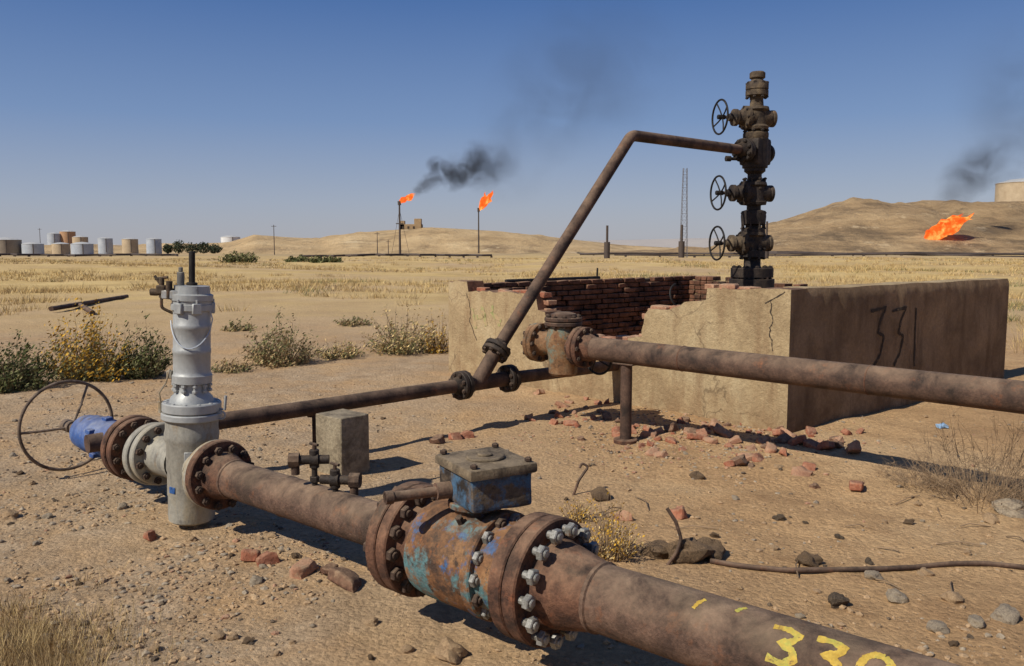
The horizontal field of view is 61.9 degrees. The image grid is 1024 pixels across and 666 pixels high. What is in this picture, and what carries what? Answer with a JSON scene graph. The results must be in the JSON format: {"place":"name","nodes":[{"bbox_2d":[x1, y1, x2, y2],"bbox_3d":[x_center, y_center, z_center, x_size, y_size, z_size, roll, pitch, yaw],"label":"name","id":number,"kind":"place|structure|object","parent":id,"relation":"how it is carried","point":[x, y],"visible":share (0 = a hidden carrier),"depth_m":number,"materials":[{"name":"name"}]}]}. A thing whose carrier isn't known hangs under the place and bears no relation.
{"place":"outdoors","nodes":[
{"label":"outdoors","id":0,"kind":"place"},
{"bbox_2d":[44,227,673,253],"bbox_3d":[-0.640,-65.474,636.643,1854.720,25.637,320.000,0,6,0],"label":"hills","id":1,"kind":"structure","parent":0,"point":[440,240],"depth_m":547.75,"materials":[{"name":"sand"}]},
{"bbox_2d":[221,235,239,242],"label":"storage tank","id":2,"kind":"object","parent":1,"relation":"on","point":[228,238],"visible":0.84,"depth_m":689.51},
{"bbox_2d":[401,219,422,228],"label":"hilltop building","id":3,"kind":"structure","parent":1,"relation":"on","point":[417,223],"depth_m":606.53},
{"bbox_2d":[113,238,726,247],"bbox_3d":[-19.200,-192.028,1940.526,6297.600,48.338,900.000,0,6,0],"label":"horizon ridge","id":4,"kind":"structure","parent":0,"point":[692,242],"depth_m":1732.47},
{"bbox_2d":[0,253,1023,665],"bbox_3d":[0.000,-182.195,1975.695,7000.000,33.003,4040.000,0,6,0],"label":"ground","id":5,"kind":"structure","parent":0,"point":[340,633],"depth_m":5.66,"materials":[{"name":"sand"}]},
{"bbox_2d":[3,509,18,519],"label":"stone","id":6,"kind":"object","parent":5,"relation":"on","point":[10,514],"visible":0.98,"depth_m":5.05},
{"bbox_2d":[0,237,21,253],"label":"storage tank","id":7,"kind":"object","parent":5,"relation":"on","point":[9,245],"visible":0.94,"depth_m":393.88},
{"bbox_2d":[0,328,59,393],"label":"shrub","id":8,"kind":"object","parent":5,"relation":"on","point":[28,377],"visible":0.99,"depth_m":9.53,"materials":[{"name":"green plant"}]},
{"bbox_2d":[21,242,44,253],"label":"storage tank","id":9,"kind":"object","parent":5,"relation":"on","point":[32,247],"visible":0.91,"depth_m":394.39,"materials":[{"name":"silver metal"}]},
{"bbox_2d":[47,232,60,244],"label":"storage tank","id":10,"kind":"object","parent":5,"relation":"on","point":[53,237],"visible":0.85,"depth_m":632.26,"materials":[{"name":"silver metal"}]},
{"bbox_2d":[51,242,70,253],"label":"storage tank","id":11,"kind":"object","parent":5,"relation":"on","point":[60,248],"visible":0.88,"depth_m":424.56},
{"bbox_2d":[59,230,75,243],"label":"storage tank","id":12,"kind":"object","parent":5,"relation":"on","point":[67,236],"visible":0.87,"depth_m":636.36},
{"bbox_2d":[70,242,93,253],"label":"storage tank","id":13,"kind":"object","parent":5,"relation":"on","point":[82,248],"visible":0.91,"depth_m":399.13,"materials":[{"name":"silver metal"}]},
{"bbox_2d":[36,292,140,383],"bbox_3d":[-5.064,0.060,10.201,1.291,1.101,1.209,0,6,0],"label":"shrub","id":14,"kind":"object","parent":5,"relation":"on","point":[91,365],"visible":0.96,"depth_m":10.11,"materials":[{"name":"yellow plant"}]},
{"bbox_2d":[48,294,128,314],"bbox_3d":[-11.297,-0.782,22.795,1.249,0.152,7.378,-2,6,-19],"label":"discarded pipe","id":15,"kind":"object","parent":5,"relation":"on","point":[70,305],"visible":0.88,"depth_m":22.16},
{"bbox_2d":[0,253,177,256],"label":"pipeline","id":16,"kind":"object","parent":5,"relation":"on","point":[75,255],"visible":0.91,"depth_m":202.71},
{"bbox_2d":[0,550,195,665],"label":"grass tuft","id":17,"kind":"object","parent":5,"relation":"on","point":[28,658],"visible":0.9,"depth_m":3.42,"materials":[{"name":"plant"}]},
{"bbox_2d":[97,237,112,253],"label":"storage tank","id":18,"kind":"object","parent":5,"relation":"on","point":[105,245],"visible":0.88,"depth_m":494.12,"materials":[{"name":"silver metal"}]},
{"bbox_2d":[121,238,138,252],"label":"storage tank","id":19,"kind":"object","parent":5,"relation":"on","point":[129,245],"visible":0.94,"depth_m":493.79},
{"bbox_2d":[108,311,172,379],"bbox_3d":[-4.537,0.150,10.451,0.814,0.858,0.835,0,6,0],"label":"shrub","id":20,"kind":"object","parent":5,"relation":"on","point":[151,365],"visible":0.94,"depth_m":10.37,"materials":[{"name":"green plant"}]},
{"bbox_2d":[143,530,156,541],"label":"brick","id":21,"kind":"object","parent":5,"relation":"on","point":[149,535],"visible":1,"depth_m":4.65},
{"bbox_2d":[146,238,161,253],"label":"storage tank","id":22,"kind":"object","parent":5,"relation":"on","point":[153,245],"visible":0.92,"depth_m":474.29,"materials":[{"name":"silver metal"}]},
{"bbox_2d":[171,240,183,253],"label":"tree","id":23,"kind":"object","parent":5,"relation":"on","point":[177,248],"visible":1,"depth_m":466.53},
{"bbox_2d":[129,252,253,525],"bbox_3d":[-1.862,0.309,4.859,0.844,1.539,0.380,5,8,41],"label":"gate valve","id":24,"kind":"object","parent":5,"relation":"on","point":[192,413],"visible":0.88,"depth_m":4.74,"materials":[{"name":"grey paint"}]},
{"bbox_2d":[17,380,158,484],"bbox_3d":[-2.628,0.685,5.546,1.306,0.643,0.643,5,8,40],"label":"handwheel valve","id":25,"kind":"object","parent":24,"relation":"attached to","point":[120,435],"visible":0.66,"depth_m":5.42,"materials":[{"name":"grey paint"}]},
{"bbox_2d":[185,439,424,590],"bbox_3d":[-1.015,0.825,4.169,1.595,0.470,0.470,5,8,40],"label":"pipe spool","id":26,"kind":"object","parent":24,"relation":"attached to","point":[228,476],"visible":0.69,"depth_m":4.14},
{"bbox_2d":[288,442,329,485],"bbox_3d":[-0.972,0.631,4.088,0.190,0.212,0.072,-1,6,-6],"label":"needle valve","id":27,"kind":"object","parent":26,"relation":"on","point":[313,459],"visible":0.98,"depth_m":4.07,"materials":[{"name":"black metal"}]},
{"bbox_2d":[319,462,361,494],"bbox_3d":[-0.802,0.681,3.989,0.190,0.152,0.072,1,6,6],"label":"needle valve","id":28,"kind":"object","parent":26,"relation":"on","point":[335,479],"visible":0.98,"depth_m":3.97,"materials":[{"name":"black metal"}]},
{"bbox_2d":[363,442,598,649],"bbox_3d":[-0.167,0.807,3.369,0.906,0.672,0.574,5,8,40],"label":"ball valve","id":29,"kind":"object","parent":26,"relation":"attached to","point":[452,537],"visible":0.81,"depth_m":3.27,"materials":[{"name":"metal"}]},
{"bbox_2d":[501,515,960,665],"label":"foreground pipe","id":30,"kind":"object","parent":29,"relation":"attached to","point":[578,587],"visible":0.93,"depth_m":2.77,"materials":[{"name":"brown metal"}]},
{"bbox_2d":[183,242,199,252],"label":"tree","id":31,"kind":"object","parent":5,"relation":"on","point":[190,248],"visible":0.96,"depth_m":465.92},
{"bbox_2d":[205,243,222,253],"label":"tree","id":32,"kind":"object","parent":5,"relation":"on","point":[213,249],"visible":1,"depth_m":466.51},
{"bbox_2d":[211,357,256,373],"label":"shrub","id":33,"kind":"object","parent":5,"relation":"on","point":[235,368],"visible":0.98,"depth_m":10.94,"materials":[{"name":"grey plant"}]},
{"bbox_2d":[219,318,257,331],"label":"shrub","id":34,"kind":"object","parent":5,"relation":"on","point":[234,327],"visible":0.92,"depth_m":16.35,"materials":[{"name":"grey plant"}]},
{"bbox_2d":[218,250,259,262],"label":"shrub","id":35,"kind":"object","parent":5,"relation":"on","point":[237,258],"visible":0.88,"depth_m":86.58,"materials":[{"name":"green plant"}]},
{"bbox_2d":[240,549,259,562],"bbox_3d":[-1.329,1.132,4.340,0.089,0.069,0.080,6,-1,-6],"label":"brick","id":36,"kind":"object","parent":5,"relation":"on","point":[251,555],"visible":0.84,"depth_m":4.30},
{"bbox_2d":[249,575,262,584],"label":"stone","id":37,"kind":"object","parent":5,"relation":"on","point":[255,579],"visible":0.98,"depth_m":4.03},
{"bbox_2d":[256,550,278,566],"bbox_3d":[-1.227,1.145,4.281,0.077,0.080,0.100,5,20,32],"label":"brick","id":38,"kind":"object","parent":5,"relation":"on","point":[266,557],"visible":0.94,"depth_m":4.28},
{"bbox_2d":[233,305,325,368],"bbox_3d":[-3.206,0.034,11.738,1.144,0.857,1.139,5,7,39],"label":"shrub","id":39,"kind":"object","parent":5,"relation":"on","point":[279,354],"visible":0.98,"depth_m":11.59,"materials":[{"name":"grey plant"}]},
{"bbox_2d":[284,254,309,261],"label":"shrub","id":40,"kind":"object","parent":5,"relation":"on","point":[300,258],"visible":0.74,"depth_m":94.86,"materials":[{"name":"green plant"}]},
{"bbox_2d":[286,556,319,580],"bbox_3d":[-1.010,1.143,4.141,0.104,0.072,0.156,-5,14,38],"label":"brick","id":41,"kind":"object","parent":5,"relation":"on","point":[301,568],"visible":0.97,"depth_m":4.11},
{"bbox_2d":[307,415,315,442],"bbox_3d":[-1.456,0.778,6.453,0.160,0.368,0.117,0,6,0],"label":"pipe stand","id":42,"kind":"object","parent":5,"relation":"on","point":[313,417],"visible":0.16,"depth_m":6.39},
{"bbox_2d":[308,255,343,262],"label":"shrub","id":43,"kind":"object","parent":5,"relation":"on","point":[317,259],"visible":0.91,"depth_m":83.17,"materials":[{"name":"green plant"}]},
{"bbox_2d":[319,563,338,574],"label":"brick","id":44,"kind":"object","parent":5,"relation":"on","point":[324,570],"visible":0.66,"depth_m":4.08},
{"bbox_2d":[312,336,364,359],"bbox_3d":[-2.533,0.217,12.369,0.792,0.361,0.796,0,6,0],"label":"shrub","id":45,"kind":"object","parent":5,"relation":"on","point":[347,353],"visible":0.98,"depth_m":12.31,"materials":[{"name":"grey plant"}]},
{"bbox_2d":[316,409,369,474],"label":"concrete block","id":46,"kind":"structure","parent":5,"relation":"on","point":[342,437],"depth_m":5.98,"materials":[{"name":"concrete"}]},
{"bbox_2d":[327,567,360,592],"bbox_3d":[-0.772,1.152,3.983,0.172,0.073,0.098,17,1,29],"label":"brick","id":47,"kind":"object","parent":5,"relation":"on","point":[346,579],"visible":0.94,"depth_m":3.96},
{"bbox_2d":[333,315,370,326],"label":"shrub","id":48,"kind":"object","parent":5,"relation":"on","point":[352,322],"visible":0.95,"depth_m":17.25,"materials":[{"name":"grey plant"}]},
{"bbox_2d":[302,253,492,257],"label":"pipeline","id":49,"kind":"object","parent":5,"relation":"on","point":[413,254],"visible":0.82,"depth_m":151.75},
{"bbox_2d":[392,192,413,253],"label":"flare stack","id":50,"kind":"object","parent":5,"relation":"on","point":[407,197],"visible":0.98,"depth_m":465.44,"materials":[{"name":"orange"}]},
{"bbox_2d":[360,299,446,355],"bbox_3d":[-1.690,-0.099,13.128,1.412,0.857,1.439,0,6,0],"label":"shrub","id":51,"kind":"object","parent":5,"relation":"on","point":[401,346],"visible":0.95,"depth_m":12.97,"materials":[{"name":"grey plant"}]},
{"bbox_2d":[400,644,414,653],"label":"stone","id":52,"kind":"object","parent":5,"relation":"on","point":[407,649],"visible":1,"depth_m":3.37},
{"bbox_2d":[419,309,448,353],"bbox_3d":[-1.139,-0.026,13.100,0.615,0.738,0.625,0,6,0],"label":"shrub","id":53,"kind":"object","parent":5,"relation":"on","point":[439,348],"visible":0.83,"depth_m":13.07,"materials":[{"name":"yellow plant"}]},
{"bbox_2d":[429,434,445,443],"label":"brick","id":54,"kind":"object","parent":5,"relation":"on","point":[439,439],"visible":0.98,"depth_m":6.88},
{"bbox_2d":[434,637,468,664],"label":"stone","id":55,"kind":"object","parent":5,"relation":"on","point":[448,650],"visible":0.92,"depth_m":3.31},
{"bbox_2d":[477,192,494,252],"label":"flare stack","id":56,"kind":"object","parent":5,"relation":"on","point":[484,201],"visible":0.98,"depth_m":464.42,"materials":[{"name":"orange"}]},
{"bbox_2d":[0,255,1023,353],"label":"dry grass","id":57,"kind":"structure","parent":5,"relation":"on","point":[313,283],"depth_m":45.44,"materials":[{"name":"plant"}]},
{"bbox_2d":[559,498,597,522],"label":"grass clump","id":58,"kind":"object","parent":5,"relation":"on","point":[578,514],"visible":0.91,"depth_m":4.91,"materials":[{"name":"yellow plant"}]},
{"bbox_2d":[572,462,588,494],"bbox_3d":[0.436,0.973,5.536,0.134,0.258,0.046,-4,7,-34],"label":"hooked rod","id":59,"kind":"object","parent":5,"relation":"on","point":[581,476],"visible":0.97,"depth_m":5.52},
{"bbox_2d":[590,487,609,500],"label":"stone","id":60,"kind":"object","parent":5,"relation":"on","point":[601,491],"visible":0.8,"depth_m":5.37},
{"bbox_2d":[604,225,609,257],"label":"pipe post","id":61,"kind":"object","parent":5,"relation":"on","point":[606,249],"visible":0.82,"depth_m":97.26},
{"bbox_2d":[585,489,644,561],"bbox_3d":[0.509,0.965,4.323,0.335,0.400,0.348,-4,7,-36],"label":"grass clump","id":62,"kind":"object","parent":5,"relation":"on","point":[610,546],"visible":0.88,"depth_m":4.30,"materials":[{"name":"yellow plant"}]},
{"bbox_2d":[610,510,632,520],"bbox_3d":[0.642,1.069,4.998,0.128,0.069,0.094,-12,-9,7],"label":"brick","id":63,"kind":"object","parent":5,"relation":"on","point":[623,514],"visible":0.57,"depth_m":4.96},
{"bbox_2d":[612,362,637,444],"bbox_3d":[0.940,0.582,7.037,0.200,0.685,0.200,5,8,43],"label":"pipe support post","id":64,"kind":"object","parent":5,"relation":"on","point":[625,437],"visible":0.85,"depth_m":7.00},
{"bbox_2d":[639,430,656,437],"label":"brick","id":65,"kind":"object","parent":5,"relation":"on","point":[645,434],"visible":0.81,"depth_m":7.18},
{"bbox_2d":[638,539,668,558],"bbox_3d":[0.741,1.120,4.365,0.150,0.098,0.171,-3,6,-24],"label":"stone","id":66,"kind":"object","parent":5,"relation":"on","point":[654,549],"visible":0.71,"depth_m":4.33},
{"bbox_2d":[663,422,677,430],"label":"brick","id":67,"kind":"object","parent":5,"relation":"on","point":[670,426],"visible":0.82,"depth_m":7.33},
{"bbox_2d":[666,507,681,564],"bbox_3d":[0.787,1.033,4.233,0.115,0.332,0.068,0,6,0],"label":"bent rod","id":68,"kind":"object","parent":5,"relation":"on","point":[674,555],"visible":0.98,"depth_m":4.22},
{"bbox_2d":[668,505,687,518],"bbox_3d":[0.992,1.062,5.042,0.119,0.091,0.114,3,-11,-44],"label":"brick","id":69,"kind":"object","parent":5,"relation":"on","point":[678,512],"visible":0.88,"depth_m":4.99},
{"bbox_2d":[678,225,684,257],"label":"pipe post","id":70,"kind":"object","parent":5,"relation":"on","point":[681,248],"visible":0.82,"depth_m":100.24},
{"bbox_2d":[680,168,687,257],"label":"lattice mast","id":71,"kind":"object","parent":5,"relation":"on","point":[686,204],"visible":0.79,"depth_m":103.87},
{"bbox_2d":[662,538,714,563],"bbox_3d":[0.871,1.114,4.315,0.314,0.147,0.226,-14,-18,29],"label":"stone","id":72,"kind":"object","parent":5,"relation":"on","point":[692,550],"visible":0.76,"depth_m":4.23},
{"bbox_2d":[686,433,704,439],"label":"brick","id":73,"kind":"object","parent":5,"relation":"on","point":[695,436],"visible":0.88,"depth_m":7.03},
{"bbox_2d":[689,471,704,479],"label":"stone","id":74,"kind":"object","parent":5,"relation":"on","point":[697,475],"visible":0.97,"depth_m":5.91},
{"bbox_2d":[698,537,725,559],"bbox_3d":[1.007,1.116,4.358,0.167,0.127,0.184,0,13,29],"label":"stone","id":75,"kind":"object","parent":5,"relation":"on","point":[719,548],"visible":0.57,"depth_m":4.33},
{"bbox_2d":[712,423,735,434],"bbox_3d":[1.800,0.843,7.232,0.197,0.081,0.113,25,-10,39],"label":"brick","id":76,"kind":"object","parent":5,"relation":"on","point":[717,428],"visible":0.72,"depth_m":7.21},
{"bbox_2d":[449,275,1008,432],"bbox_3d":[2.602,0.018,10.653,4.832,1.520,4.880,-5,8,-40],"label":"well enclosure","id":77,"kind":"object","parent":5,"relation":"on","point":[956,326],"visible":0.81,"depth_m":8.49,"materials":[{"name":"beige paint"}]},
{"bbox_2d":[505,268,599,281],"bbox_3d":[0.601,-0.812,11.969,1.800,0.177,0.052,-5,8,-40],"label":"iron bar","id":78,"kind":"object","parent":77,"relation":"on","point":[554,279],"visible":0.72,"depth_m":12.04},
{"bbox_2d":[508,361,619,391],"bbox_3d":[0.550,0.356,8.281,1.589,0.250,0.250,-5,8,-43],"label":"buried branch pipe","id":79,"kind":"object","parent":77,"relation":"attached to","point":[532,375],"visible":0.39,"depth_m":7.99,"materials":[{"name":"black metal"}]},
{"bbox_2d":[448,337,521,398],"bbox_3d":[-0.236,0.302,7.543,0.684,0.511,0.259,-5,8,-43],"label":"tee fitting","id":80,"kind":"object","parent":79,"relation":"attached to","point":[503,378],"visible":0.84,"depth_m":7.53,"materials":[{"name":"black metal"}]},
{"bbox_2d":[84,371,470,452],"bbox_3d":[-1.542,0.555,6.338,3.028,0.250,0.250,-5,8,-43],"label":"flow line","id":81,"kind":"object","parent":80,"relation":"attached to","point":[257,415],"visible":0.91,"depth_m":6.45,"materials":[{"name":"black metal"}]},
{"bbox_2d":[485,130,742,356],"bbox_3d":[1.224,-0.996,8.862,4.001,2.203,0.250,-6,8,-44],"label":"riser pipe","id":82,"kind":"object","parent":80,"relation":"attached to","point":[532,292],"visible":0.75,"depth_m":8.32,"materials":[{"name":"black metal"}]},
{"bbox_2d":[731,454,747,465],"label":"brick","id":83,"kind":"object","parent":5,"relation":"on","point":[740,459],"visible":0.83,"depth_m":6.22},
{"bbox_2d":[709,71,777,287],"bbox_3d":[2.836,-1.246,10.398,0.783,3.786,0.538,-2,6,-15],"label":"wellhead","id":84,"kind":"object","parent":5,"relation":"on","point":[751,242],"visible":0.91,"depth_m":10.26,"materials":[{"name":"black metal"}]},
{"bbox_2d":[764,441,777,453],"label":"brick","id":85,"kind":"object","parent":5,"relation":"on","point":[770,447],"visible":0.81,"depth_m":6.66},
{"bbox_2d":[774,433,791,443],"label":"brick","id":86,"kind":"object","parent":5,"relation":"on","point":[783,438],"visible":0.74,"depth_m":6.91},
{"bbox_2d":[786,434,806,445],"bbox_3d":[2.281,0.871,6.859,0.174,0.073,0.098,-20,-9,7],"label":"brick","id":87,"kind":"object","parent":5,"relation":"on","point":[797,440],"visible":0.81,"depth_m":6.82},
{"bbox_2d":[570,327,1023,413],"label":"production pipe","id":88,"kind":"object","parent":5,"relation":"on","point":[991,393],"visible":1,"depth_m":5.82,"materials":[{"name":"metal"}]},
{"bbox_2d":[521,311,611,376],"bbox_3d":[0.544,0.104,7.615,0.658,0.611,0.707,5,8,43],"label":"check valve","id":89,"kind":"object","parent":88,"relation":"attached to","point":[549,339],"visible":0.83,"depth_m":7.37,"materials":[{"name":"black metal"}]},
{"bbox_2d":[580,252,1023,255],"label":"pipeline","id":90,"kind":"object","parent":5,"relation":"on","point":[695,253],"visible":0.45,"depth_m":241.41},
{"bbox_2d":[793,465,813,476],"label":"brick","id":91,"kind":"object","parent":5,"relation":"on","point":[802,471],"visible":0.98,"depth_m":5.98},
{"bbox_2d":[795,550,822,566],"bbox_3d":[1.484,1.143,4.271,0.130,0.090,0.118,16,23,15],"label":"stone","id":92,"kind":"object","parent":5,"relation":"on","point":[806,558],"visible":0.87,"depth_m":4.25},
{"bbox_2d":[803,439,817,448],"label":"brick","id":93,"kind":"object","parent":5,"relation":"on","point":[810,442],"visible":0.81,"depth_m":6.76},
{"bbox_2d":[614,253,1023,257],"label":"pipeline","id":94,"kind":"object","parent":5,"relation":"on","point":[729,256],"visible":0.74,"depth_m":171.66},
{"bbox_2d":[816,440,834,449],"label":"brick","id":95,"kind":"object","parent":5,"relation":"on","point":[827,445],"visible":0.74,"depth_m":6.65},
{"bbox_2d":[828,592,849,608],"bbox_3d":[1.444,1.189,3.789,0.102,0.086,0.116,0,6,1],"label":"stone","id":96,"kind":"object","parent":5,"relation":"on","point":[836,600],"visible":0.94,"depth_m":3.75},
{"bbox_2d":[845,441,861,452],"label":"brick","id":97,"kind":"object","parent":5,"relation":"on","point":[853,447],"visible":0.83,"depth_m":6.49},
{"bbox_2d":[849,480,863,490],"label":"brick","id":98,"kind":"object","parent":5,"relation":"on","point":[856,485],"visible":1,"depth_m":5.61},
{"bbox_2d":[710,558,1023,572],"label":"ground hose","id":99,"kind":"object","parent":5,"relation":"on","point":[857,568],"visible":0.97,"depth_m":4.19,"materials":[{"name":"rubber"}]},
{"bbox_2d":[864,570,882,580],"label":"stone","id":100,"kind":"object","parent":5,"relation":"on","point":[872,574],"visible":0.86,"depth_m":4.05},
{"bbox_2d":[769,251,1023,253],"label":"pipeline","id":101,"kind":"object","parent":5,"relation":"on","point":[877,252],"visible":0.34,"depth_m":321.42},
{"bbox_2d":[885,588,907,603],"bbox_3d":[1.723,1.181,3.822,0.091,0.066,0.104,13,-2,14],"label":"stone","id":102,"kind":"object","parent":5,"relation":"on","point":[894,595],"visible":0.98,"depth_m":3.79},
{"bbox_2d":[916,567,933,575],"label":"stone","id":103,"kind":"object","parent":5,"relation":"on","point":[923,571],"visible":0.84,"depth_m":4.17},
{"bbox_2d":[871,449,983,491],"bbox_3d":[2.749,0.941,5.800,0.619,0.228,0.639,-3,7,-30],"label":"dry bush","id":104,"kind":"object","parent":5,"relation":"on","point":[903,479],"visible":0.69,"depth_m":5.79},
{"bbox_2d":[926,620,949,633],"bbox_3d":[1.758,1.218,3.526,0.093,0.060,0.082,-3,16,-1],"label":"stone","id":105,"kind":"object","parent":5,"relation":"on","point":[934,626],"visible":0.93,"depth_m":3.50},
{"bbox_2d":[940,590,963,603],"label":"stone","id":106,"kind":"object","parent":5,"relation":"on","point":[950,596],"visible":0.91,"depth_m":3.79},
{"bbox_2d":[889,405,1023,513],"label":"dry bush","id":107,"kind":"object","parent":5,"relation":"on","point":[1014,489],"visible":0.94,"depth_m":5.46,"materials":[{"name":"plant"}]},
{"bbox_2d":[967,614,984,628],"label":"stone","id":108,"kind":"object","parent":5,"relation":"on","point":[975,621],"visible":0.98,"depth_m":3.54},
{"bbox_2d":[982,513,999,524],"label":"stone","id":109,"kind":"object","parent":5,"relation":"on","point":[991,518],"visible":0.97,"depth_m":5.02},
{"bbox_2d":[990,603,1019,624],"bbox_3d":[2.105,1.206,3.637,0.124,0.079,0.109,-17,14,-24],"label":"stone","id":110,"kind":"object","parent":5,"relation":"on","point":[1008,614],"visible":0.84,"depth_m":3.61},
{"bbox_2d":[991,498,1023,518],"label":"stone","id":111,"kind":"object","parent":5,"relation":"on","point":[1014,506],"visible":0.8,"depth_m":5.14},
{"bbox_2d":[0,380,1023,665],"bbox_3d":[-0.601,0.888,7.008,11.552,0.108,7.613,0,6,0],"label":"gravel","id":112,"kind":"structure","parent":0,"point":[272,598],"depth_m":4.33,"materials":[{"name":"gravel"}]},
{"bbox_2d":[0,0,1023,244],"label":"sky","id":113,"kind":"structure","parent":0,"point":[194,121],"materials":[{"name":"blue"}]},
{"bbox_2d":[601,197,1023,252],"bbox_3d":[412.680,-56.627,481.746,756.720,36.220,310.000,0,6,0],"label":"hillside","id":114,"kind":"structure","parent":0,"point":[855,225],"depth_m":394.32,"materials":[{"name":"sand"}]},
{"bbox_2d":[924,210,976,239],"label":"ground flare","id":115,"kind":"object","parent":114,"relation":"on","point":[951,224],"visible":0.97,"depth_m":366.85,"materials":[{"name":"orange"}]},
{"bbox_2d":[994,178,1023,201],"bbox_3d":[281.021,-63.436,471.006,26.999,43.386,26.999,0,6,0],"label":"storage tank","id":116,"kind":"object","parent":114,"relation":"on","point":[1010,190],"visible":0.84,"depth_m":462.74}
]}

